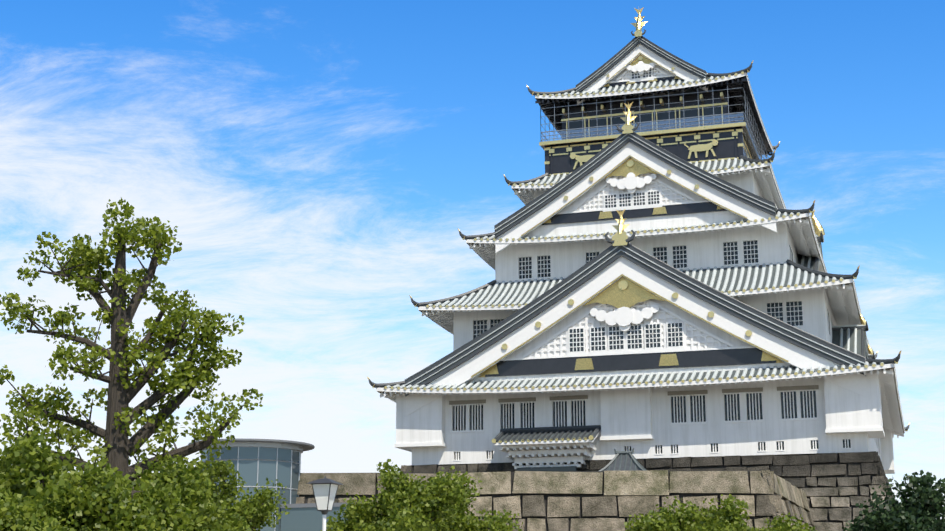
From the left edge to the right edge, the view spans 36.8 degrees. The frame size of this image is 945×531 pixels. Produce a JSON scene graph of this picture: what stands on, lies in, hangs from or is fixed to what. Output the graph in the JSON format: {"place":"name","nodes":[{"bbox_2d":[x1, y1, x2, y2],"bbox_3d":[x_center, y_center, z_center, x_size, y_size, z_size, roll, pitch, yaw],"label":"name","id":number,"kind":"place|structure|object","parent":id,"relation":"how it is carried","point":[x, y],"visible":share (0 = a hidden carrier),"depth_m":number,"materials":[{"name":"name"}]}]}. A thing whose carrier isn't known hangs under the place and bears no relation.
{"place":"outdoors","nodes":[
{"label":"outdoors","id":0,"kind":"place"},
{"bbox_2d":[320,459,473,530],"bbox_3d":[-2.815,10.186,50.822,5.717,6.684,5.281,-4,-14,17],"label":"bush","id":1,"kind":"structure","parent":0,"point":[416,494],"depth_m":50.85,"materials":[{"name":"green plant"}]},
{"bbox_2d":[0,0,944,518],"label":"sky","id":2,"kind":"structure","parent":0,"point":[317,166],"materials":[{"name":"blue"}]},
{"bbox_2d":[425,468,522,530],"bbox_3d":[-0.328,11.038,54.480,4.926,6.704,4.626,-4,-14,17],"label":"bush","id":3,"kind":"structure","parent":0,"point":[463,521],"depth_m":53.54,"materials":[{"name":"green plant"}]},
{"label":"ground","id":4,"kind":"structure","parent":0,"visible":0},
{"bbox_2d":[0,454,59,497],"bbox_3d":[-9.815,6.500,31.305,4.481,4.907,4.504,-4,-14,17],"label":"bush","id":5,"kind":"object","parent":4,"relation":"on","point":[9,472],"visible":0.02,"depth_m":31.98,"materials":[{"name":"green plant"}]},
{"bbox_2d":[0,486,78,530],"bbox_3d":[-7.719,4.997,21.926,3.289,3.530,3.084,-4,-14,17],"label":"bush","id":6,"kind":"object","parent":4,"relation":"on","point":[9,521],"visible":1,"depth_m":22.25,"materials":[{"name":"green plant"}]},
{"bbox_2d":[0,429,134,509],"bbox_3d":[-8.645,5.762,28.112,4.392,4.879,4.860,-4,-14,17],"label":"bush","id":7,"kind":"object","parent":4,"relation":"on","point":[25,457],"depth_m":27.88,"materials":[{"name":"green plant"}]},
{"bbox_2d":[14,457,159,530],"bbox_3d":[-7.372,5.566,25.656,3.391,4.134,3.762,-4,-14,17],"label":"bush","id":8,"kind":"object","parent":4,"relation":"on","point":[62,506],"depth_m":25.51,"materials":[{"name":"green plant"}]},
{"bbox_2d":[0,198,263,500],"bbox_3d":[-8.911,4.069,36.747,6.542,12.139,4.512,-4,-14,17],"label":"ginkgo tree","id":9,"kind":"object","parent":4,"relation":"on","point":[88,255],"depth_m":37.14,"materials":[{"name":"green plant"}]},
{"bbox_2d":[130,482,193,530],"bbox_3d":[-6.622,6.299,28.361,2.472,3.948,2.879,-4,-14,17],"label":"bush","id":10,"kind":"object","parent":4,"relation":"on","point":[164,501],"depth_m":28.83,"materials":[{"name":"green plant"}]},
{"bbox_2d":[125,454,254,530],"bbox_3d":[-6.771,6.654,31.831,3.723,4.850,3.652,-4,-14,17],"label":"bush","id":11,"kind":"object","parent":4,"relation":"on","point":[205,516],"depth_m":31.92,"materials":[{"name":"green plant"}]},
{"bbox_2d":[186,459,290,530],"bbox_3d":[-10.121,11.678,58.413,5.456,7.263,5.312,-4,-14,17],"label":"bush","id":12,"kind":"object","parent":4,"relation":"on","point":[221,468],"depth_m":57.80,"materials":[{"name":"green plant"}]},
{"bbox_2d":[188,438,346,530],"bbox_3d":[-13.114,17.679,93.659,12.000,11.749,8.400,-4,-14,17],"label":"glass building","id":13,"kind":"structure","parent":4,"relation":"on","point":[255,461],"depth_m":92.20,"materials":[{"name":"grey"}]},
{"bbox_2d":[307,476,342,530],"bbox_3d":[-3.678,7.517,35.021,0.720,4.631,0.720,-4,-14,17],"label":"park lamp","id":14,"kind":"object","parent":4,"relation":"on","point":[325,489],"visible":1,"depth_m":35.27,"materials":[{"name":"white glass"}]},
{"bbox_2d":[133,451,892,530],"bbox_3d":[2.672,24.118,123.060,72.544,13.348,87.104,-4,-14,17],"label":"stone base walls","id":15,"kind":"structure","parent":4,"relation":"on","point":[823,491],"depth_m":93.45,"materials":[{"name":"stone"}]},
{"bbox_2d":[492,425,600,471],"bbox_3d":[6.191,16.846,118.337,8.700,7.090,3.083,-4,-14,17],"label":"entrance porch and well","id":16,"kind":"object","parent":15,"relation":"on","point":[555,446],"visible":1,"depth_m":118.66,"materials":[{"name":"grey tile"}]},
{"bbox_2d":[599,448,647,470],"bbox_3d":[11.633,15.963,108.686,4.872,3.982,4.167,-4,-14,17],"label":"well house","id":17,"kind":"structure","parent":15,"relation":"on","point":[623,461],"depth_m":108.34,"materials":[{"name":"tile"}]},
{"bbox_2d":[367,7,909,473],"bbox_3d":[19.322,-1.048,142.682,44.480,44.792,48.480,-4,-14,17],"label":"castle tower","id":18,"kind":"structure","parent":15,"relation":"on","point":[663,285],"depth_m":122.64,"materials":[{"name":"paint"}]},
{"bbox_2d":[622,494,752,530],"bbox_3d":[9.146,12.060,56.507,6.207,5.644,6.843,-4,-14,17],"label":"bush","id":19,"kind":"object","parent":4,"relation":"on","point":[730,517],"depth_m":55.19,"materials":[{"name":"green plant"}]},
{"bbox_2d":[742,512,816,530],"bbox_3d":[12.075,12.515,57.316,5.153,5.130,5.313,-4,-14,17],"label":"bush","id":20,"kind":"object","parent":4,"relation":"on","point":[779,524],"visible":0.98,"depth_m":57.47,"materials":[{"name":"green plant"}]},
{"bbox_2d":[831,470,944,530],"bbox_3d":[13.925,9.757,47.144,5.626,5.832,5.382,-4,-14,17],"label":"bush","id":21,"kind":"object","parent":4,"relation":"on","point":[895,515],"depth_m":46.66,"materials":[{"name":"green plant"}]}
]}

